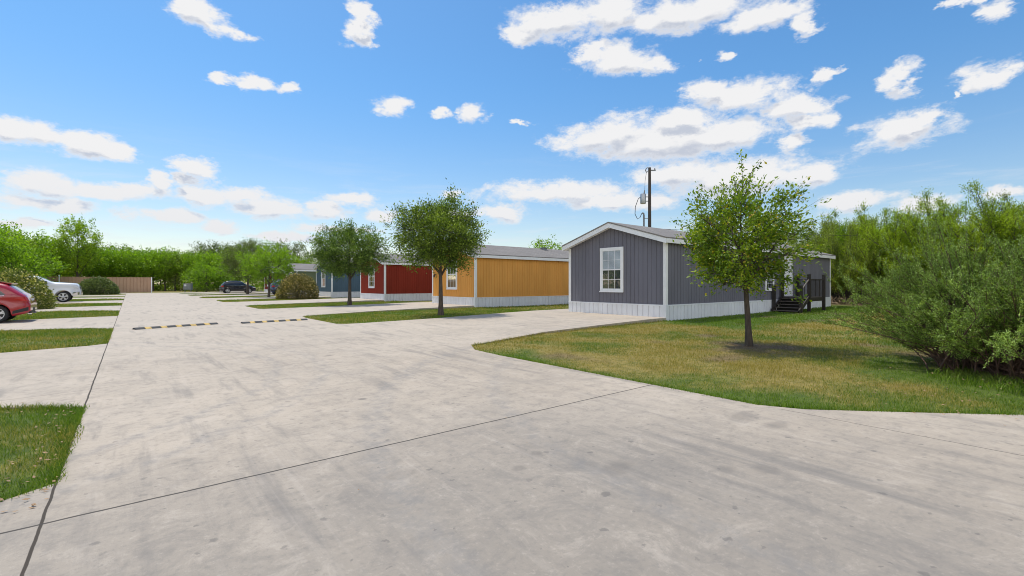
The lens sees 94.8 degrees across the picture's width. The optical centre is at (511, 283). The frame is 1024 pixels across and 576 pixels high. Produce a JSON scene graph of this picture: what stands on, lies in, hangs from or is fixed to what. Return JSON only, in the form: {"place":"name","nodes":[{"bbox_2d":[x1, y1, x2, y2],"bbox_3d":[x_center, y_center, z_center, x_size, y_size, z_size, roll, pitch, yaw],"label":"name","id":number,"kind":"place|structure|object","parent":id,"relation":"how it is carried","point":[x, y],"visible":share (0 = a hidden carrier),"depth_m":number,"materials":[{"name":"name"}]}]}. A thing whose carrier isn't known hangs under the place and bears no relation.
{"place":"outdoors","nodes":[
{"label":"outdoors","id":0,"kind":"place"},
{"bbox_2d":[0,483,54,575],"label":"driveway","id":1,"kind":"structure","parent":0,"point":[19,529],"depth_m":2.71,"materials":[{"name":"concrete"}]},
{"bbox_2d":[0,344,106,409],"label":"driveway","id":2,"kind":"structure","parent":0,"point":[67,375],"depth_m":7.21,"materials":[{"name":"concrete"}]},
{"bbox_2d":[0,316,117,330],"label":"driveway","id":3,"kind":"structure","parent":0,"point":[106,322],"depth_m":16.70,"materials":[{"name":"concrete"}]},
{"bbox_2d":[0,281,36,321],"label":"red crossover","id":4,"kind":"object","parent":3,"relation":"on","point":[15,300],"visible":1,"depth_m":17.12,"materials":[{"name":"paint"}]},
{"bbox_2d":[9,284,26,291],"bbox_3d":[-18.613,0.154,17.761,0.360,0.318,1.240,0,0,-39],"label":"rear window","id":5,"kind":"structure","parent":4,"relation":"in","point":[16,287],"depth_m":17.64,"materials":[{"name":"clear glass"}]},
{"bbox_2d":[35,306,120,311],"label":"driveway","id":6,"kind":"structure","parent":0,"point":[99,308],"depth_m":26.93,"materials":[{"name":"concrete"}]},
{"bbox_2d":[46,300,123,303],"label":"driveway","id":7,"kind":"structure","parent":0,"point":[112,301],"depth_m":35.66,"materials":[{"name":"concrete"}]},
{"bbox_2d":[20,275,82,301],"bbox_3d":[-36.470,0.376,35.543,6.050,2.047,2.512,0,0,-39],"label":"car","id":8,"kind":"object","parent":7,"relation":"on","point":[70,291],"visible":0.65,"depth_m":36.06,"materials":[{"name":"white paint"}]},
{"bbox_2d":[72,297,124,298],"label":"driveway","id":9,"kind":"structure","parent":0,"point":[101,298],"depth_m":45.50,"materials":[{"name":"concrete"}]},
{"bbox_2d":[73,295,124,296],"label":"driveway","id":10,"kind":"structure","parent":0,"point":[96,295],"depth_m":57.37,"materials":[{"name":"concrete"}]},
{"bbox_2d":[179,291,263,293],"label":"driveway","id":11,"kind":"structure","parent":0,"point":[222,292],"depth_m":76.37,"materials":[{"name":"concrete"}]},
{"bbox_2d":[184,292,271,294],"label":"driveway","id":12,"kind":"structure","parent":0,"point":[230,293],"depth_m":66.76,"materials":[{"name":"concrete"}]},
{"bbox_2d":[219,281,255,292],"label":"black crossover","id":13,"kind":"object","parent":12,"relation":"on","point":[228,286],"visible":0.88,"depth_m":68.55,"materials":[{"name":"paint"}]},
{"bbox_2d":[195,294,292,296],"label":"driveway","id":14,"kind":"structure","parent":0,"point":[237,295],"depth_m":56.09,"materials":[{"name":"concrete"}]},
{"bbox_2d":[270,279,294,294],"bbox_3d":[-27.693,0.385,58.661,4.622,1.910,2.317,0,0,-39],"label":"blue crossover","id":15,"kind":"object","parent":14,"relation":"on","point":[273,288],"visible":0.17,"depth_m":56.83,"materials":[{"name":"blue paint"}]},
{"bbox_2d":[205,295,330,300],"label":"driveway","id":16,"kind":"structure","parent":0,"point":[242,298],"depth_m":45.43,"materials":[{"name":"concrete"}]},
{"bbox_2d":[226,298,383,305],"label":"driveway","id":17,"kind":"structure","parent":0,"point":[337,300],"depth_m":36.40,"materials":[{"name":"concrete"}]},
{"bbox_2d":[262,302,473,317],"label":"driveway","id":18,"kind":"structure","parent":0,"point":[315,311],"depth_m":26.17,"materials":[{"name":"concrete"}]},
{"bbox_2d":[340,309,665,354],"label":"driveway","id":19,"kind":"structure","parent":0,"point":[465,332],"depth_m":15.66,"materials":[{"name":"concrete"}]},
{"bbox_2d":[0,289,1023,501],"bbox_3d":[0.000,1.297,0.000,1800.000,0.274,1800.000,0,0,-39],"label":"ground","id":20,"kind":"structure","parent":0,"point":[737,345],"depth_m":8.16,"materials":[{"name":"green plant"}]},
{"bbox_2d":[0,219,27,269],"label":"tree","id":21,"kind":"object","parent":20,"relation":"on","point":[2,242],"visible":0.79,"depth_m":59.50,"materials":[{"name":"green plant"}]},
{"bbox_2d":[0,222,35,264],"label":"tree","id":22,"kind":"object","parent":20,"relation":"on","point":[15,233],"visible":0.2,"depth_m":67.45,"materials":[{"name":"green plant"}]},
{"bbox_2d":[1,222,37,266],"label":"tree","id":23,"kind":"object","parent":20,"relation":"on","point":[29,242],"visible":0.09,"depth_m":72.40,"materials":[{"name":"green plant"}]},
{"bbox_2d":[0,236,50,278],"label":"tree","id":24,"kind":"object","parent":20,"relation":"on","point":[26,258],"visible":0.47,"depth_m":59.93,"materials":[{"name":"green plant"}]},
{"bbox_2d":[5,226,51,272],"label":"tree","id":25,"kind":"object","parent":20,"relation":"on","point":[34,243],"visible":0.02,"depth_m":75.99,"materials":[{"name":"green plant"}]},
{"bbox_2d":[0,264,58,308],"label":"flowering bush","id":26,"kind":"object","parent":20,"relation":"on","point":[41,298],"visible":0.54,"depth_m":26.26,"materials":[{"name":"green plant"}]},
{"bbox_2d":[15,230,65,276],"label":"tree","id":27,"kind":"object","parent":20,"relation":"on","point":[46,245],"visible":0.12,"depth_m":78.69,"materials":[{"name":"green plant"}]},
{"bbox_2d":[8,235,73,281],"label":"tree","id":28,"kind":"object","parent":20,"relation":"on","point":[55,263],"visible":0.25,"depth_m":66.57,"materials":[{"name":"green plant"}]},
{"bbox_2d":[29,229,71,276],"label":"tree","id":29,"kind":"object","parent":20,"relation":"on","point":[63,275],"visible":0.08,"depth_m":82.46,"materials":[{"name":"green plant"}]},
{"bbox_2d":[41,245,85,276],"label":"tree","id":30,"kind":"object","parent":20,"relation":"on","point":[66,266],"visible":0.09,"depth_m":84.36,"materials":[{"name":"green plant"}]},
{"bbox_2d":[51,214,103,276],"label":"tall tree","id":31,"kind":"object","parent":20,"relation":"on","point":[75,256],"visible":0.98,"depth_m":80.39,"materials":[{"name":"green plant"}]},
{"bbox_2d":[70,242,112,276],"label":"tree","id":32,"kind":"object","parent":20,"relation":"on","point":[92,269],"visible":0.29,"depth_m":87.82,"materials":[{"name":"green plant"}]},
{"bbox_2d":[47,277,151,292],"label":"wooden fence","id":33,"kind":"object","parent":20,"relation":"on","point":[134,284],"visible":0.35,"depth_m":73.61,"materials":[{"name":"brown wood"}]},
{"bbox_2d":[79,275,119,294],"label":"sage bush","id":34,"kind":"object","parent":20,"relation":"on","point":[99,283],"visible":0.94,"depth_m":63.14,"materials":[{"name":"green plant"}]},
{"bbox_2d":[79,247,125,276],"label":"tree","id":35,"kind":"object","parent":20,"relation":"on","point":[108,264],"visible":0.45,"depth_m":89.83,"materials":[{"name":"green plant"}]},
{"bbox_2d":[96,244,144,276],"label":"tree","id":36,"kind":"object","parent":20,"relation":"on","point":[125,252],"visible":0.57,"depth_m":91.56,"materials":[{"name":"green plant"}]},
{"bbox_2d":[118,243,137,275],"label":"tree","id":37,"kind":"object","parent":20,"relation":"on","point":[127,249],"visible":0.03,"depth_m":103.57,"materials":[{"name":"green plant"}]},
{"bbox_2d":[110,249,146,277],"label":"tree","id":38,"kind":"object","parent":20,"relation":"on","point":[130,272],"visible":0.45,"depth_m":92.71,"materials":[{"name":"green plant"}]},
{"bbox_2d":[131,246,158,277],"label":"tree","id":39,"kind":"object","parent":20,"relation":"on","point":[146,250],"visible":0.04,"depth_m":98.36,"materials":[{"name":"green plant"}]},
{"bbox_2d":[128,248,171,290],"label":"tree","id":40,"kind":"object","parent":20,"relation":"on","point":[142,266],"visible":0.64,"depth_m":92.30,"materials":[{"name":"green plant"}]},
{"bbox_2d":[140,245,186,290],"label":"tree","id":41,"kind":"object","parent":20,"relation":"on","point":[168,257],"visible":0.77,"depth_m":92.98,"materials":[{"name":"green plant"}]},
{"bbox_2d":[72,276,263,291],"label":"undergrowth","id":42,"kind":"object","parent":20,"relation":"on","point":[158,287],"visible":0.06,"depth_m":98.00,"materials":[{"name":"green plant"}]},
{"bbox_2d":[159,249,182,284],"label":"tree","id":43,"kind":"object","parent":20,"relation":"on","point":[170,277],"visible":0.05,"depth_m":102.92,"materials":[{"name":"green plant"}]},
{"bbox_2d":[159,246,191,290],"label":"tree","id":44,"kind":"object","parent":20,"relation":"on","point":[174,277],"visible":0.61,"depth_m":94.72,"materials":[{"name":"green plant"}]},
{"bbox_2d":[167,252,196,281],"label":"tree","id":45,"kind":"object","parent":20,"relation":"on","point":[183,266],"visible":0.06,"depth_m":97.33,"materials":[{"name":"green plant"}]},
{"bbox_2d":[183,283,192,291],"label":"utility cabinet","id":46,"kind":"object","parent":20,"relation":"on","point":[187,286],"visible":0.9,"depth_m":79.73,"materials":[{"name":"grey metal"}]},
{"bbox_2d":[176,250,211,275],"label":"tree","id":47,"kind":"object","parent":20,"relation":"on","point":[184,260],"visible":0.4,"depth_m":94.47,"materials":[{"name":"green plant"}]},
{"bbox_2d":[179,266,208,291],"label":"tree","id":48,"kind":"object","parent":20,"relation":"on","point":[186,277],"visible":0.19,"depth_m":86.02,"materials":[{"name":"green plant"}]},
{"bbox_2d":[187,241,208,254],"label":"tree","id":49,"kind":"object","parent":20,"relation":"on","point":[198,247],"visible":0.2,"depth_m":107.02,"materials":[{"name":"green plant"}]},
{"bbox_2d":[186,250,220,290],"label":"tree","id":50,"kind":"object","parent":20,"relation":"on","point":[201,261],"visible":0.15,"depth_m":95.27,"materials":[{"name":"green plant"}]},
{"bbox_2d":[184,256,225,291],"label":"tree","id":51,"kind":"object","parent":20,"relation":"on","point":[194,278],"visible":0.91,"depth_m":83.43,"materials":[{"name":"green plant"}]},
{"bbox_2d":[199,249,222,290],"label":"tree","id":52,"kind":"object","parent":20,"relation":"on","point":[210,258],"visible":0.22,"depth_m":95.18,"materials":[{"name":"green plant"}]},
{"bbox_2d":[197,240,226,290],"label":"tree","id":53,"kind":"object","parent":20,"relation":"on","point":[214,245],"visible":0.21,"depth_m":102.46,"materials":[{"name":"green plant"}]},
{"bbox_2d":[201,264,235,291],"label":"tree","id":54,"kind":"object","parent":20,"relation":"on","point":[225,279],"visible":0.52,"depth_m":85.20,"materials":[{"name":"green plant"}]},
{"bbox_2d":[208,241,234,280],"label":"tree","id":55,"kind":"object","parent":20,"relation":"on","point":[220,246],"visible":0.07,"depth_m":102.75,"materials":[{"name":"green plant"}]},
{"bbox_2d":[210,254,242,280],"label":"tree","id":56,"kind":"object","parent":20,"relation":"on","point":[219,260],"visible":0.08,"depth_m":95.30,"materials":[{"name":"green plant"}]},
{"bbox_2d":[210,245,249,280],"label":"tree","id":57,"kind":"object","parent":20,"relation":"on","point":[225,265],"visible":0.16,"depth_m":93.30,"materials":[{"name":"green plant"}]},
{"bbox_2d":[219,240,247,278],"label":"tree","id":58,"kind":"object","parent":20,"relation":"on","point":[237,247],"visible":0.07,"depth_m":103.18,"materials":[{"name":"green plant"}]},
{"bbox_2d":[216,238,271,293],"bbox_3d":[-34.569,-2.284,61.420,6.939,7.535,7.598,0,0,-39],"label":"dull tree","id":59,"kind":"object","parent":20,"relation":"on","point":[233,263],"visible":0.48,"depth_m":60.49,"materials":[{"name":"green plant"}]},
{"bbox_2d":[232,238,270,280],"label":"tree","id":60,"kind":"object","parent":20,"relation":"on","point":[248,245],"visible":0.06,"depth_m":101.96,"materials":[{"name":"green plant"}]},
{"bbox_2d":[249,263,271,286],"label":"tree","id":61,"kind":"object","parent":20,"relation":"on","point":[262,283],"visible":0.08,"depth_m":94.43,"materials":[{"name":"green plant"}]},
{"bbox_2d":[233,237,299,296],"bbox_3d":[-24.837,-1.632,47.944,6.090,6.236,6.153,0,0,-39],"label":"bright tree","id":62,"kind":"object","parent":20,"relation":"on","point":[277,256],"visible":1,"depth_m":47.50,"materials":[{"name":"green plant"}]},
{"bbox_2d":[264,266,285,292],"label":"maroon mobile home","id":63,"kind":"object","parent":20,"relation":"on","point":[266,289],"visible":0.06,"depth_m":70.41,"materials":[{"name":"white"}]},
{"bbox_2d":[262,237,300,263],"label":"tree","id":64,"kind":"object","parent":20,"relation":"on","point":[280,246],"visible":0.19,"depth_m":104.96,"materials":[{"name":"green plant"}]},
{"bbox_2d":[274,271,319,299],"bbox_3d":[-20.163,0.129,44.391,4.005,2.816,4.041,0,0,-39],"label":"tan bush","id":65,"kind":"object","parent":20,"relation":"on","point":[298,289],"visible":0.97,"depth_m":43.72,"materials":[{"name":"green plant"}]},
{"bbox_2d":[283,240,312,262],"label":"tree","id":66,"kind":"object","parent":20,"relation":"on","point":[299,249],"visible":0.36,"depth_m":106.47,"materials":[{"name":"green plant"}]},
{"bbox_2d":[286,263,315,293],"bbox_3d":[-21.100,-0.595,65.673,18.640,4.070,5.520,0,0,-39],"label":"olive mobile home","id":67,"kind":"object","parent":20,"relation":"on","point":[307,268],"visible":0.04,"depth_m":59.12,"materials":[{"name":"white metal"}]},
{"bbox_2d":[292,255,313,263],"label":"tree","id":68,"kind":"object","parent":20,"relation":"on","point":[301,261],"visible":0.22,"depth_m":103.99,"materials":[{"name":"green plant"}]},
{"bbox_2d":[313,262,359,297],"bbox_3d":[-13.003,-0.595,55.696,18.640,4.070,5.520,0,0,-39],"label":"blue mobile home","id":69,"kind":"object","parent":20,"relation":"on","point":[330,288],"visible":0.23,"depth_m":49.33,"materials":[{"name":"paint"}]},
{"bbox_2d":[321,269,324,286],"bbox_3d":[-20.054,-0.604,50.050,0.065,1.912,1.280,0,0,-39],"label":"window","id":70,"kind":"structure","parent":69,"relation":"in","point":[322,274],"depth_m":50.11,"materials":[{"name":"white paint"}]},
{"bbox_2d":[304,218,402,304],"bbox_3d":[-10.765,-1.529,30.882,5.839,6.023,5.713,0,0,-39],"label":"oak tree","id":71,"kind":"object","parent":20,"relation":"on","point":[339,261],"visible":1,"depth_m":29.94,"materials":[{"name":"green plant"}]},
{"bbox_2d":[360,253,431,301],"bbox_3d":[-4.905,-0.610,45.718,18.640,4.100,5.520,0,0,-39],"label":"red mobile home","id":72,"kind":"object","parent":20,"relation":"on","point":[385,282],"visible":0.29,"depth_m":39.38,"materials":[{"name":"red wood"}]},
{"bbox_2d":[368,265,374,287],"bbox_3d":[-11.957,-0.604,40.073,0.065,1.912,1.280,0,0,-39],"label":"window","id":73,"kind":"structure","parent":72,"relation":"in","point":[371,280],"depth_m":40.08,"materials":[{"name":"white paint"}]},
{"bbox_2d":[380,177,491,314],"bbox_3d":[-3.395,-1.584,20.962,5.030,6.136,5.013,0,0,-39],"label":"oak tree","id":74,"kind":"object","parent":20,"relation":"on","point":[448,243],"visible":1,"depth_m":20.33,"materials":[{"name":"green plant"}]},
{"bbox_2d":[432,244,568,307],"bbox_3d":[3.192,-0.610,35.740,18.640,4.100,5.520,0,0,-39],"label":"yellow mobile home","id":75,"kind":"object","parent":20,"relation":"on","point":[499,276],"visible":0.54,"depth_m":30.25,"materials":[{"name":"yellow"}]},
{"bbox_2d":[446,260,456,289],"bbox_3d":[-3.859,-0.604,30.095,0.065,1.912,1.280,0,0,-39],"label":"window","id":76,"kind":"structure","parent":75,"relation":"in","point":[451,278],"depth_m":30.12,"materials":[{"name":"white paint"}]},
{"bbox_2d":[179,287,871,305],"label":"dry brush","id":77,"kind":"object","parent":20,"relation":"on","point":[838,300],"visible":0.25,"depth_m":30.77,"materials":[{"name":"plant"}]},
{"bbox_2d":[528,234,561,249],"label":"distant tree","id":78,"kind":"object","parent":20,"relation":"on","point":[546,243],"visible":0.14,"depth_m":72.37,"materials":[{"name":"green plant"}]},
{"bbox_2d":[635,167,655,226],"bbox_3d":[9.325,-3.341,33.014,1.461,9.682,0.392,0,0,-5],"label":"utility pole","id":79,"kind":"object","parent":20,"relation":"on","point":[643,196],"visible":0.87,"depth_m":32.91,"materials":[{"name":"grey metal"}]},
{"bbox_2d":[561,222,835,320],"bbox_3d":[11.289,-0.595,25.762,18.640,4.070,5.520,0,0,-39],"label":"grey mobile home","id":80,"kind":"object","parent":20,"relation":"on","point":[623,269],"visible":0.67,"depth_m":19.96,"materials":[{"name":"grey wood"}]},
{"bbox_2d":[599,247,623,291],"bbox_3d":[4.238,-0.604,20.117,0.065,1.912,1.280,0,0,-39],"label":"window","id":81,"kind":"structure","parent":80,"relation":"in","point":[612,258],"depth_m":20.10,"materials":[{"name":"white paint"}]},
{"bbox_2d":[765,266,773,290],"bbox_3d":[13.078,-0.299,23.875,1.020,1.302,0.065,0,0,-39],"label":"window","id":82,"kind":"structure","parent":80,"relation":"in","point":[772,283],"depth_m":23.87,"materials":[{"name":"white paint"}]},
{"bbox_2d":[784,257,791,295],"bbox_3d":[14.807,-0.385,25.237,0.940,2.050,0.090,0,0,-39],"label":"door","id":83,"kind":"structure","parent":80,"relation":"in","point":[790,287],"depth_m":25.28,"materials":[{"name":"white paint"}]},
{"bbox_2d":[669,149,833,346],"bbox_3d":[5.134,-0.786,10.720,3.269,4.543,3.626,0,0,-39],"label":"young tree","id":84,"kind":"object","parent":20,"relation":"on","point":[710,234],"visible":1,"depth_m":10.22,"materials":[{"name":"green plant"}]},
{"bbox_2d":[737,222,806,245],"bbox_3d":[21.974,-2.352,40.175,7.461,7.407,7.654,0,0,-14],"label":"hedge shrub","id":85,"kind":"object","parent":20,"relation":"on","point":[780,242],"visible":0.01,"depth_m":39.92,"materials":[{"name":"green plant"}]},
{"bbox_2d":[771,274,825,312],"bbox_3d":[14.811,0.497,24.361,3.476,1.973,1.395,0,0,-39],"label":"porch","id":86,"kind":"object","parent":20,"relation":"on","point":[788,304],"visible":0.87,"depth_m":23.93,"materials":[{"name":"black wood"}]},
{"bbox_2d":[785,211,865,293],"bbox_3d":[23.850,-2.179,37.008,7.290,7.055,7.106,0,0,34],"label":"hedge shrub","id":87,"kind":"object","parent":20,"relation":"on","point":[796,244],"visible":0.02,"depth_m":35.92,"materials":[{"name":"green plant"}]},
{"bbox_2d":[794,216,891,302],"bbox_3d":[22.315,-1.695,32.061,6.111,6.067,6.269,0,0,26],"label":"hedge shrub","id":88,"kind":"object","parent":20,"relation":"on","point":[835,263],"visible":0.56,"depth_m":31.21,"materials":[{"name":"green plant"}]},
{"bbox_2d":[812,207,896,295],"bbox_3d":[27.028,-2.552,37.713,8.945,7.836,9.123,0,0,-31],"label":"hedge shrub","id":89,"kind":"object","parent":20,"relation":"on","point":[837,222],"visible":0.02,"depth_m":37.14,"materials":[{"name":"green plant"}]},
{"bbox_2d":[821,200,938,297],"bbox_3d":[24.691,-2.274,31.383,8.294,7.266,8.460,0,0,-36],"label":"hedge shrub","id":90,"kind":"object","parent":20,"relation":"on","point":[874,232],"visible":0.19,"depth_m":29.98,"materials":[{"name":"green plant"}]},
{"bbox_2d":[825,207,945,293],"bbox_3d":[26.362,-2.018,33.424,8.995,6.774,8.503,0,0,34],"label":"hedge shrub","id":91,"kind":"object","parent":20,"relation":"on","point":[843,230],"depth_m":33.08,"materials":[{"name":"green plant"}]},
{"bbox_2d":[817,212,1023,380],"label":"feathery bush","id":92,"kind":"object","parent":20,"relation":"on","point":[972,323],"visible":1,"depth_m":7.72,"materials":[{"name":"green plant"}]},
{"bbox_2d":[858,185,1023,293],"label":"hedge shrub","id":93,"kind":"object","parent":20,"relation":"on","point":[915,234],"visible":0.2,"depth_m":27.94,"materials":[{"name":"green plant"}]},
{"bbox_2d":[929,197,1009,239],"bbox_3d":[30.119,-2.168,30.328,8.889,7.082,9.404,0,0,-29],"label":"hedge shrub","id":94,"kind":"object","parent":20,"relation":"on","point":[965,207],"depth_m":30.71,"materials":[{"name":"green plant"}]},
{"bbox_2d":[923,179,1023,283],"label":"hedge shrub","id":95,"kind":"object","parent":20,"relation":"on","point":[989,217],"visible":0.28,"depth_m":25.61,"materials":[{"name":"green plant"}]},
{"bbox_2d":[996,189,1020,222],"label":"hedge shrub","id":96,"kind":"object","parent":20,"relation":"on","point":[1004,197],"visible":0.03,"depth_m":30.13,"materials":[{"name":"green plant"}]},
{"bbox_2d":[0,0,1023,284],"label":"sky","id":97,"kind":"structure","parent":0,"point":[176,124],"materials":[{"name":"blue"}]},
{"bbox_2d":[22,293,1023,575],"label":"road","id":98,"kind":"structure","parent":0,"point":[228,445],"depth_m":3.46,"materials":[{"name":"concrete"}]},
{"bbox_2d":[133,322,217,329],"bbox_3d":[-10.970,1.370,15.470,0.300,0.056,2.373,0,0,33],"label":"speed bump","id":99,"kind":"object","parent":98,"relation":"on","point":[153,327],"visible":1,"depth_m":15.29,"materials":[{"name":"black rubber"}]},
{"bbox_2d":[241,318,307,323],"bbox_3d":[-8.794,1.370,17.526,0.300,0.056,2.282,0,0,43],"label":"speed bump","id":100,"kind":"object","parent":98,"relation":"on","point":[273,321],"visible":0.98,"depth_m":17.39,"materials":[{"name":"black rubber"}]},
{"bbox_2d":[0,339,1023,511],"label":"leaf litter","id":101,"kind":"object","parent":98,"relation":"on","point":[33,504],"visible":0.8,"depth_m":4.57,"materials":[{"name":"brown plant"}]},
{"bbox_2d":[761,405,1023,455],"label":"driveway","id":102,"kind":"structure","parent":0,"point":[1001,433],"depth_m":4.70,"materials":[{"name":"concrete"}]}
]}

